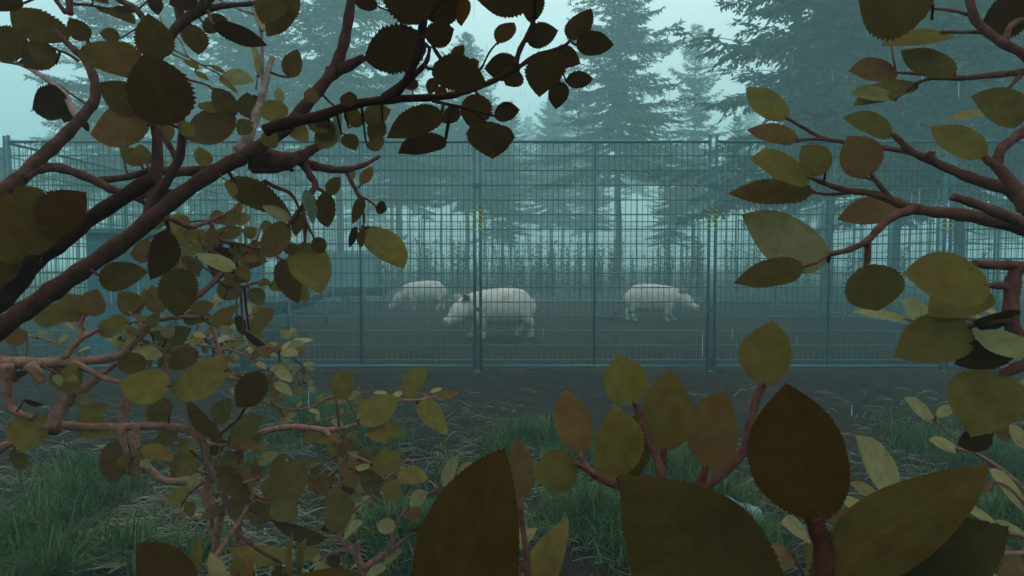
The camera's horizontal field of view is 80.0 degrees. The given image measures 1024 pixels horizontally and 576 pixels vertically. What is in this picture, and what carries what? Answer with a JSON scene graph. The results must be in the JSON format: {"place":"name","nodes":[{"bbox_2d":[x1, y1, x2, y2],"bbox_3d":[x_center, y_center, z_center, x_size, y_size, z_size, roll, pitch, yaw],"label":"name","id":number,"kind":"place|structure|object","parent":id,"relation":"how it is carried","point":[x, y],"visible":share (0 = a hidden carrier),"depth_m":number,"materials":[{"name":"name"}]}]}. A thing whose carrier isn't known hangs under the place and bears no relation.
{"place":"outdoors","nodes":[
{"label":"outdoors","id":0,"kind":"place"},
{"bbox_2d":[0,147,16,313],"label":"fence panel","id":1,"kind":"object","parent":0,"point":[1,165],"visible":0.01,"depth_m":7.34,"materials":[{"name":"grey metal"}]},
{"bbox_2d":[86,230,265,355],"bbox_3d":[-3.600,0.035,6.782,1.280,1.278,1.610,0,2,0],"label":"pig shelter","id":2,"kind":"object","parent":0,"point":[94,236],"visible":0.08,"depth_m":6.06,"materials":[{"name":"grey metal"}]},
{"bbox_2d":[0,266,1023,575],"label":"ground","id":3,"kind":"structure","parent":0,"point":[844,386],"depth_m":5.14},
{"bbox_2d":[10,139,34,184],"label":"conifer","id":4,"kind":"object","parent":3,"relation":"on","point":[13,150],"visible":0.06,"depth_m":56.77,"materials":[{"name":"green plant"}]},
{"bbox_2d":[35,130,68,270],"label":"conifer","id":5,"kind":"object","parent":3,"relation":"on","point":[50,187],"visible":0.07,"depth_m":48.01,"materials":[{"name":"green plant"}]},
{"bbox_2d":[2,136,143,357],"bbox_3d":[-4.390,-0.321,6.296,0.050,2.070,2.084,0,2,0],"label":"fence panel","id":6,"kind":"object","parent":3,"relation":"on","point":[40,177],"visible":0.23,"depth_m":5.97,"materials":[{"name":"metal"}]},
{"bbox_2d":[45,121,106,261],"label":"conifer","id":7,"kind":"object","parent":3,"relation":"on","point":[77,153],"visible":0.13,"depth_m":33.55,"materials":[{"name":"green plant"}]},
{"bbox_2d":[0,0,175,228],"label":"conifer","id":8,"kind":"object","parent":3,"relation":"on","point":[100,19],"visible":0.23,"depth_m":20.33,"materials":[{"name":"green plant"}]},
{"bbox_2d":[91,147,138,228],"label":"conifer","id":9,"kind":"object","parent":3,"relation":"on","point":[120,217],"visible":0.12,"depth_m":41.91,"materials":[{"name":"green plant"}]},
{"bbox_2d":[6,135,243,371],"bbox_3d":[-3.369,-0.279,5.293,2.057,2.070,0.050,0,2,0],"label":"fence panel","id":10,"kind":"object","parent":3,"relation":"on","point":[9,170],"visible":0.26,"depth_m":5.28,"materials":[{"name":"metal"}]},
{"bbox_2d":[120,138,151,225],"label":"conifer","id":11,"kind":"object","parent":3,"relation":"on","point":[139,211],"visible":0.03,"depth_m":41.82,"materials":[{"name":"green plant"}]},
{"bbox_2d":[0,285,327,575],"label":"shrub","id":12,"kind":"object","parent":3,"relation":"on","point":[284,486],"visible":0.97,"depth_m":1.08,"materials":[{"name":"green plant"}]},
{"bbox_2d":[99,0,238,213],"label":"conifer","id":13,"kind":"object","parent":3,"relation":"on","point":[167,11],"visible":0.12,"depth_m":28.24,"materials":[{"name":"green plant"}]},
{"bbox_2d":[143,181,226,228],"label":"fence panel","id":14,"kind":"object","parent":3,"relation":"on","point":[197,205],"visible":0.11,"depth_m":8.62,"materials":[{"name":"metal"}]},
{"bbox_2d":[162,96,237,230],"bbox_3d":[-14.499,-4.606,29.081,4.330,8.874,4.213,1,3,21],"label":"conifer","id":15,"kind":"object","parent":3,"relation":"on","point":[219,182],"visible":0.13,"depth_m":28.77,"materials":[{"name":"green plant"}]},
{"bbox_2d":[0,0,407,346],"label":"shrub","id":16,"kind":"object","parent":3,"relation":"on","point":[40,229],"visible":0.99,"depth_m":0.87,"materials":[{"name":"green plant"}]},
{"bbox_2d":[28,294,444,557],"bbox_3d":[-0.902,0.476,2.018,1.390,0.898,0.486,1,2,16],"label":"shrub","id":17,"kind":"object","parent":3,"relation":"on","point":[284,370],"visible":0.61,"depth_m":1.87,"materials":[{"name":"green plant"}]},
{"bbox_2d":[113,0,364,241],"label":"conifer","id":18,"kind":"object","parent":3,"relation":"on","point":[245,60],"visible":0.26,"depth_m":24.80,"materials":[{"name":"green plant"}]},
{"bbox_2d":[135,530,359,575],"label":"shrub","id":19,"kind":"object","parent":3,"relation":"on","point":[157,559],"visible":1,"depth_m":0.67,"materials":[{"name":"green plant"}]},
{"bbox_2d":[226,191,278,295],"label":"fence panel","id":20,"kind":"object","parent":3,"relation":"on","point":[255,238],"visible":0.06,"depth_m":10.52,"materials":[{"name":"metal"}]},
{"bbox_2d":[235,174,291,264],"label":"conifer","id":21,"kind":"object","parent":3,"relation":"on","point":[260,212],"visible":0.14,"depth_m":49.48,"materials":[{"name":"green plant"}]},
{"bbox_2d":[257,144,306,263],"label":"conifer","id":22,"kind":"object","parent":3,"relation":"on","point":[292,203],"visible":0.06,"depth_m":65.35,"materials":[{"name":"green plant"}]},
{"bbox_2d":[269,143,317,208],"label":"conifer","id":23,"kind":"object","parent":3,"relation":"on","point":[292,190],"visible":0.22,"depth_m":38.37,"materials":[{"name":"green plant"}]},
{"bbox_2d":[260,292,327,340],"bbox_3d":[-3.021,0.365,8.254,0.638,0.538,2.040,0,2,-5],"label":"feed trough","id":24,"kind":"object","parent":3,"relation":"on","point":[285,307],"visible":0.37,"depth_m":7.90,"materials":[{"name":"grey metal"}]},
{"bbox_2d":[278,209,314,304],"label":"fence panel","id":25,"kind":"object","parent":3,"relation":"on","point":[293,237],"visible":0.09,"depth_m":12.55,"materials":[{"name":"metal"}]},
{"bbox_2d":[283,125,344,242],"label":"conifer","id":26,"kind":"object","parent":3,"relation":"on","point":[320,182],"visible":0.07,"depth_m":41.99,"materials":[{"name":"green plant"}]},
{"bbox_2d":[279,98,357,240],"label":"conifer","id":27,"kind":"object","parent":3,"relation":"on","point":[325,176],"visible":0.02,"depth_m":44.39,"materials":[{"name":"green plant"}]},
{"bbox_2d":[313,219,340,305],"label":"fence panel","id":28,"kind":"object","parent":3,"relation":"on","point":[337,248],"visible":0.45,"depth_m":15.00,"materials":[{"name":"metal"}]},
{"bbox_2d":[280,251,379,286],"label":"shed","id":29,"kind":"structure","parent":3,"relation":"on","point":[368,279],"depth_m":23.45,"materials":[{"name":"grey metal"}]},
{"bbox_2d":[309,286,365,313],"bbox_3d":[-3.411,0.228,12.013,0.558,0.498,1.340,1,2,15],"label":"feed trough","id":30,"kind":"object","parent":3,"relation":"on","point":[346,291],"visible":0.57,"depth_m":11.84,"materials":[{"name":"grey metal"}]},
{"bbox_2d":[233,365,457,559],"bbox_3d":[-0.371,0.559,1.285,0.520,0.792,0.222,0,2,0],"label":"shrub","id":31,"kind":"object","parent":3,"relation":"on","point":[372,415],"visible":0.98,"depth_m":1.24,"materials":[{"name":"green plant"}]},
{"bbox_2d":[220,0,477,252],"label":"conifer","id":32,"kind":"object","parent":3,"relation":"on","point":[314,68],"visible":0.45,"depth_m":23.10,"materials":[{"name":"green plant"}]},
{"bbox_2d":[342,150,367,250],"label":"conifer","id":33,"kind":"object","parent":3,"relation":"on","point":[348,206],"visible":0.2,"depth_m":58.16,"materials":[{"name":"green plant"}]},
{"bbox_2d":[239,140,475,372],"bbox_3d":[-1.339,-0.279,5.293,2.057,2.070,0.050,0,2,0],"label":"fence panel","id":34,"kind":"object","parent":3,"relation":"on","point":[360,273],"visible":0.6,"depth_m":5.30,"materials":[{"name":"metal"}]},
{"bbox_2d":[346,286,386,307],"bbox_3d":[-3.168,0.196,13.255,0.890,0.458,0.598,-1,2,-12],"label":"feed trough","id":35,"kind":"object","parent":3,"relation":"on","point":[369,291],"visible":0.48,"depth_m":13.09,"materials":[{"name":"grey metal"}]},
{"bbox_2d":[332,108,404,250],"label":"conifer","id":36,"kind":"object","parent":3,"relation":"on","point":[376,217],"visible":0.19,"depth_m":60.47,"materials":[{"name":"green plant"}]},
{"bbox_2d":[341,219,419,299],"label":"fence panel","id":37,"kind":"object","parent":3,"relation":"on","point":[383,226],"visible":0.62,"depth_m":15.57,"materials":[{"name":"metal"}]},
{"bbox_2d":[303,455,471,575],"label":"shrub","id":38,"kind":"object","parent":3,"relation":"on","point":[392,552],"visible":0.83,"depth_m":1.45,"materials":[{"name":"green plant"}]},
{"bbox_2d":[354,75,427,274],"bbox_3d":[-7.644,-7.114,39.187,4.865,13.098,4.901,0,2,4],"label":"conifer","id":39,"kind":"object","parent":3,"relation":"on","point":[392,218],"visible":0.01,"depth_m":39.29,"materials":[{"name":"green plant"}]},
{"bbox_2d":[357,114,431,233],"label":"conifer","id":40,"kind":"object","parent":3,"relation":"on","point":[377,182],"visible":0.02,"depth_m":33.52,"materials":[{"name":"green plant"}]},
{"bbox_2d":[349,20,463,280],"bbox_3d":[-5.483,-7.091,30.819,6.446,13.766,6.626,0,2,0],"label":"conifer","id":41,"kind":"object","parent":3,"relation":"on","point":[400,108],"visible":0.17,"depth_m":30.64,"materials":[{"name":"green plant"}]},
{"bbox_2d":[381,111,438,282],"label":"conifer","id":42,"kind":"object","parent":3,"relation":"on","point":[412,193],"visible":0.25,"depth_m":28.56,"materials":[{"name":"green plant"}]},
{"bbox_2d":[389,281,447,309],"bbox_3d":[-1.897,0.152,12.373,1.189,0.596,0.378,0,2,-8],"label":"pig","id":43,"kind":"object","parent":3,"relation":"on","point":[418,294],"visible":0.74,"depth_m":12.25},
{"bbox_2d":[430,239,439,280],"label":"tall weed","id":44,"kind":"object","parent":3,"relation":"on","point":[431,266],"visible":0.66,"depth_m":19.73,"materials":[{"name":"green plant"}]},
{"bbox_2d":[419,150,450,268],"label":"conifer","id":45,"kind":"object","parent":3,"relation":"on","point":[437,189],"visible":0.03,"depth_m":41.77,"materials":[{"name":"green plant"}]},
{"bbox_2d":[261,0,613,158],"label":"shrub","id":46,"kind":"object","parent":3,"relation":"on","point":[396,48],"visible":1,"depth_m":0.63,"materials":[{"name":"green plant"}]},
{"bbox_2d":[422,100,459,275],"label":"conifer","id":47,"kind":"object","parent":3,"relation":"on","point":[436,178],"visible":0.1,"depth_m":41.28,"materials":[{"name":"green plant"}]},
{"bbox_2d":[426,122,472,271],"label":"conifer","id":48,"kind":"object","parent":3,"relation":"on","point":[451,232],"visible":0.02,"depth_m":60.21,"materials":[{"name":"green plant"}]},
{"bbox_2d":[447,240,457,293],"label":"tall weed","id":49,"kind":"object","parent":3,"relation":"on","point":[453,266],"visible":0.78,"depth_m":18.25,"materials":[{"name":"green plant"}]},
{"bbox_2d":[419,219,499,297],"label":"fence panel","id":50,"kind":"object","parent":3,"relation":"on","point":[460,249],"visible":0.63,"depth_m":15.57,"materials":[{"name":"metal"}]},
{"bbox_2d":[383,32,544,279],"bbox_3d":[-1.559,-6.938,32.969,7.293,13.271,8.666,2,3,33],"label":"conifer","id":51,"kind":"object","parent":3,"relation":"on","point":[461,125],"visible":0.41,"depth_m":32.23,"materials":[{"name":"green plant"}]},
{"bbox_2d":[471,87,496,275],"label":"conifer","id":52,"kind":"object","parent":3,"relation":"on","point":[488,96],"visible":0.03,"depth_m":42.36,"materials":[{"name":"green plant"}]},
{"bbox_2d":[483,242,492,289],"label":"tall weed","id":53,"kind":"object","parent":3,"relation":"on","point":[487,281],"visible":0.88,"depth_m":18.61,"materials":[{"name":"green plant"}]},
{"bbox_2d":[442,288,536,338],"bbox_3d":[-0.289,0.322,7.828,1.253,0.640,0.406,-1,2,-14],"label":"pig","id":54,"kind":"object","parent":3,"relation":"on","point":[502,307],"visible":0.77,"depth_m":7.70},
{"bbox_2d":[469,103,532,277],"bbox_3d":[-1.182,-5.888,37.470,4.310,10.758,4.278,-2,3,-38],"label":"conifer","id":55,"kind":"object","parent":3,"relation":"on","point":[483,178],"visible":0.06,"depth_m":37.49,"materials":[{"name":"green plant"}]},
{"bbox_2d":[466,143,537,282],"bbox_3d":[-0.328,-3.825,28.735,3.659,7.320,3.761,0,2,-10],"label":"conifer","id":56,"kind":"object","parent":3,"relation":"on","point":[512,178],"visible":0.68,"depth_m":28.49,"materials":[{"name":"green plant"}]},
{"bbox_2d":[469,113,545,279],"bbox_3d":[-0.063,-5.061,33.049,3.910,9.456,3.882,-1,3,-26],"label":"conifer","id":57,"kind":"object","parent":3,"relation":"on","point":[512,122],"visible":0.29,"depth_m":32.70,"materials":[{"name":"green plant"}]},
{"bbox_2d":[509,238,521,288],"bbox_3d":[0.160,-0.592,17.461,0.549,1.678,0.600,1,3,27],"label":"tall weed","id":58,"kind":"object","parent":3,"relation":"on","point":[515,269],"visible":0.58,"depth_m":17.48,"materials":[{"name":"green plant"}]},
{"bbox_2d":[515,115,544,270],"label":"conifer","id":59,"kind":"object","parent":3,"relation":"on","point":[526,148],"visible":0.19,"depth_m":68.30,"materials":[{"name":"green plant"}]},
{"bbox_2d":[499,219,578,298],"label":"fence panel","id":60,"kind":"object","parent":3,"relation":"on","point":[550,226],"visible":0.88,"depth_m":15.57,"materials":[{"name":"metal"}]},
{"bbox_2d":[534,235,545,294],"bbox_3d":[0.845,-0.688,18.118,0.435,1.814,0.598,-1,3,-27],"label":"tall weed","id":61,"kind":"object","parent":3,"relation":"on","point":[539,275],"visible":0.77,"depth_m":18.14,"materials":[{"name":"green plant"}]},
{"bbox_2d":[544,240,557,296],"bbox_3d":[1.046,-0.567,16.971,0.597,1.669,0.546,1,3,30],"label":"tall weed","id":62,"kind":"object","parent":3,"relation":"on","point":[552,264],"visible":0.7,"depth_m":16.99,"materials":[{"name":"green plant"}]},
{"bbox_2d":[498,98,610,262],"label":"conifer","id":63,"kind":"object","parent":3,"relation":"on","point":[549,132],"visible":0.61,"depth_m":41.26,"materials":[{"name":"green plant"}]},
{"bbox_2d":[533,80,582,271],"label":"conifer","id":64,"kind":"object","parent":3,"relation":"on","point":[563,113],"visible":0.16,"depth_m":53.10,"materials":[{"name":"green plant"}]},
{"bbox_2d":[556,244,566,293],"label":"tall weed","id":65,"kind":"object","parent":3,"relation":"on","point":[561,264],"visible":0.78,"depth_m":18.20,"materials":[{"name":"green plant"}]},
{"bbox_2d":[563,240,575,294],"bbox_3d":[1.674,-0.634,17.897,0.414,1.726,0.569,0,2,0],"label":"tall weed","id":66,"kind":"object","parent":3,"relation":"on","point":[568,267],"visible":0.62,"depth_m":17.89,"materials":[{"name":"green plant"}]},
{"bbox_2d":[571,242,587,295],"bbox_3d":[1.900,-0.558,17.229,0.583,1.629,0.533,-1,2,-12],"label":"tall weed","id":67,"kind":"object","parent":3,"relation":"on","point":[579,271],"visible":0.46,"depth_m":17.16,"materials":[{"name":"green plant"}]},
{"bbox_2d":[537,111,630,274],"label":"conifer","id":68,"kind":"object","parent":3,"relation":"on","point":[589,206],"visible":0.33,"depth_m":46.74,"materials":[{"name":"green plant"}]},
{"bbox_2d":[473,135,711,373],"bbox_3d":[0.691,-0.279,5.293,2.057,2.070,0.050,0,2,0],"label":"fence panel","id":69,"kind":"object","parent":3,"relation":"on","point":[479,185],"visible":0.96,"depth_m":5.29,"materials":[{"name":"metal"}]},
{"bbox_2d":[571,130,613,257],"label":"conifer","id":70,"kind":"object","parent":3,"relation":"on","point":[605,196],"visible":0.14,"depth_m":49.92,"materials":[{"name":"green plant"}]},
{"bbox_2d":[596,253,606,294],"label":"tall weed","id":71,"kind":"object","parent":3,"relation":"on","point":[599,281],"visible":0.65,"depth_m":17.88,"materials":[{"name":"green plant"}]},
{"bbox_2d":[606,252,617,294],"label":"tall weed","id":72,"kind":"object","parent":3,"relation":"on","point":[610,278],"visible":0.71,"depth_m":17.14,"materials":[{"name":"green plant"}]},
{"bbox_2d":[578,219,658,299],"bbox_3d":[2.727,-0.711,15.584,2.056,2.070,0.050,0,2,0],"label":"fence panel","id":73,"kind":"object","parent":3,"relation":"on","point":[605,290],"visible":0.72,"depth_m":15.57,"materials":[{"name":"metal"}]},
{"bbox_2d":[516,0,730,282],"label":"conifer","id":74,"kind":"object","parent":3,"relation":"on","point":[616,81],"visible":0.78,"depth_m":26.14,"materials":[{"name":"green plant"}]},
{"bbox_2d":[412,320,850,575],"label":"shrub","id":75,"kind":"object","parent":3,"relation":"on","point":[792,448],"visible":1,"depth_m":0.41,"materials":[{"name":"green plant"}]},
{"bbox_2d":[612,111,658,271],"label":"conifer","id":76,"kind":"object","parent":3,"relation":"on","point":[637,190],"visible":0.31,"depth_m":61.75,"materials":[{"name":"green plant"}]},
{"bbox_2d":[623,284,698,320],"bbox_3d":[2.450,0.240,10.067,1.219,0.615,0.390,0,2,6],"label":"pig","id":77,"kind":"object","parent":3,"relation":"on","point":[646,295],"visible":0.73,"depth_m":9.93},
{"bbox_2d":[644,146,705,269],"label":"conifer","id":78,"kind":"object","parent":3,"relation":"on","point":[676,205],"visible":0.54,"depth_m":32.06,"materials":[{"name":"green plant"}]},
{"bbox_2d":[671,187,698,257],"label":"conifer","id":79,"kind":"object","parent":3,"relation":"on","point":[683,222],"visible":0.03,"depth_m":52.05,"materials":[{"name":"green plant"}]},
{"bbox_2d":[682,248,695,294],"bbox_3d":[5.403,-0.552,18.527,0.540,1.508,0.494,1,2,14],"label":"tall weed","id":80,"kind":"object","parent":3,"relation":"on","point":[689,269],"visible":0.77,"depth_m":18.48,"materials":[{"name":"green plant"}]},
{"bbox_2d":[651,23,732,278],"bbox_3d":[10.856,-7.850,35.717,5.577,14.888,5.732,1,3,19],"label":"conifer","id":81,"kind":"object","parent":3,"relation":"on","point":[697,86],"visible":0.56,"depth_m":35.32,"materials":[{"name":"green plant"}]},
{"bbox_2d":[659,219,738,299],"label":"fence panel","id":82,"kind":"object","parent":3,"relation":"on","point":[699,254],"visible":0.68,"depth_m":15.57,"materials":[{"name":"metal"}]},
{"bbox_2d":[719,240,730,291],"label":"tall weed","id":83,"kind":"object","parent":3,"relation":"on","point":[725,266],"visible":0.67,"depth_m":19.53,"materials":[{"name":"green plant"}]},
{"bbox_2d":[711,145,743,275],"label":"conifer","id":84,"kind":"object","parent":3,"relation":"on","point":[741,212],"visible":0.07,"depth_m":41.90,"materials":[{"name":"green plant"}]},
{"bbox_2d":[724,245,736,292],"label":"tall weed","id":85,"kind":"object","parent":3,"relation":"on","point":[734,284],"visible":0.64,"depth_m":18.90,"materials":[{"name":"green plant"}]},
{"bbox_2d":[706,114,762,281],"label":"conifer","id":86,"kind":"object","parent":3,"relation":"on","point":[738,131],"visible":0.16,"depth_m":30.09,"materials":[{"name":"green plant"}]},
{"bbox_2d":[724,495,761,521],"bbox_3d":[0.778,0.789,2.236,0.251,0.073,0.100,1,2,14],"label":"plastic sheet","id":87,"kind":"object","parent":3,"relation":"on","point":[751,506],"visible":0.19,"depth_m":2.21,"materials":[{"name":"plastic"}]},
{"bbox_2d":[735,105,763,267],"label":"conifer","id":88,"kind":"object","parent":3,"relation":"on","point":[747,120],"visible":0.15,"depth_m":62.48,"materials":[{"name":"green plant"}]},
{"bbox_2d":[740,219,774,305],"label":"fence panel","id":89,"kind":"object","parent":3,"relation":"on","point":[756,255],"visible":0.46,"depth_m":14.97,"materials":[{"name":"metal"}]},
{"bbox_2d":[774,207,824,313],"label":"fence panel","id":90,"kind":"object","parent":3,"relation":"on","point":[800,279],"visible":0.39,"depth_m":12.04,"materials":[{"name":"metal"}]},
{"bbox_2d":[784,105,865,271],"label":"conifer","id":91,"kind":"object","parent":3,"relation":"on","point":[814,211],"visible":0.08,"depth_m":53.17,"materials":[{"name":"green plant"}]},
{"bbox_2d":[705,135,947,372],"bbox_3d":[2.727,-0.279,5.293,2.057,2.070,0.050,0,2,0],"label":"fence panel","id":92,"kind":"object","parent":3,"relation":"on","point":[715,185],"visible":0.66,"depth_m":5.29,"materials":[{"name":"metal"}]},
{"bbox_2d":[639,0,1023,297],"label":"conifer","id":93,"kind":"object","parent":3,"relation":"on","point":[831,30],"visible":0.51,"depth_m":15.53,"materials":[{"name":"green plant"}]},
{"bbox_2d":[821,191,891,323],"bbox_3d":[5.830,-0.494,10.413,0.050,2.070,2.084,0,2,0],"label":"fence panel","id":94,"kind":"object","parent":3,"relation":"on","point":[841,260],"visible":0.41,"depth_m":10.67,"materials":[{"name":"metal"}]},
{"bbox_2d":[705,5,1023,271],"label":"conifer","id":95,"kind":"object","parent":3,"relation":"on","point":[741,77],"visible":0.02,"depth_m":20.89,"materials":[{"name":"green plant"}]},
{"bbox_2d":[727,0,1023,451],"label":"shrub","id":96,"kind":"object","parent":3,"relation":"on","point":[984,400],"visible":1,"depth_m":0.78,"materials":[{"name":"green plant"}]},
{"bbox_2d":[771,298,1023,575],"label":"shrub","id":97,"kind":"object","parent":3,"relation":"on","point":[881,467],"visible":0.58,"depth_m":1.13,"materials":[{"name":"green plant"}]},
{"bbox_2d":[775,0,1023,256],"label":"conifer","id":98,"kind":"object","parent":3,"relation":"on","point":[970,54],"visible":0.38,"depth_m":13.45,"materials":[{"name":"green plant"}]},
{"bbox_2d":[807,464,1009,575],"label":"shrub","id":99,"kind":"object","parent":3,"relation":"on","point":[923,525],"visible":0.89,"depth_m":0.42,"materials":[{"name":"green plant"}]},
{"bbox_2d":[889,175,999,329],"bbox_3d":[5.830,-0.407,8.354,0.050,2.070,2.084,0,2,0],"label":"fence panel","id":100,"kind":"object","parent":3,"relation":"on","point":[937,224],"visible":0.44,"depth_m":8.39,"materials":[{"name":"metal"}]},
{"bbox_2d":[934,190,996,257],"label":"conifer","id":101,"kind":"object","parent":3,"relation":"on","point":[980,227],"visible":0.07,"depth_m":50.35,"materials":[{"name":"green plant"}]},
{"bbox_2d":[937,140,1023,371],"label":"fence panel","id":102,"kind":"object","parent":3,"relation":"on","point":[951,185],"visible":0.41,"depth_m":5.28,"materials":[{"name":"metal"}]},
{"bbox_2d":[969,190,1021,271],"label":"conifer","id":103,"kind":"object","parent":3,"relation":"on","point":[1009,233],"visible":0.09,"depth_m":52.87,"materials":[{"name":"green plant"}]},
{"bbox_2d":[995,171,1023,329],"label":"fence panel","id":104,"kind":"object","parent":3,"relation":"on","point":[998,251],"visible":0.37,"depth_m":7.26,"materials":[{"name":"metal"}]},
{"bbox_2d":[0,381,1023,575],"bbox_3d":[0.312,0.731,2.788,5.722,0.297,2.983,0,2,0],"label":"grass","id":105,"kind":"structure","parent":0,"point":[77,495],"depth_m":2.26,"materials":[{"name":"green plant"}]},
{"bbox_2d":[0,0,1023,265],"label":"sky","id":106,"kind":"structure","parent":0,"point":[17,95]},
{"bbox_2d":[20,0,1015,415],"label":"rain","id":107,"kind":"object","parent":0,"point":[662,162],"visible":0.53,"depth_m":3.35,"materials":[{"name":"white liquid"}]},
{"bbox_2d":[595,310,618,320],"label":"weed clump","id":108,"kind":"object","parent":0,"point":[607,318],"visible":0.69,"depth_m":9.98,"materials":[{"name":"green plant"}]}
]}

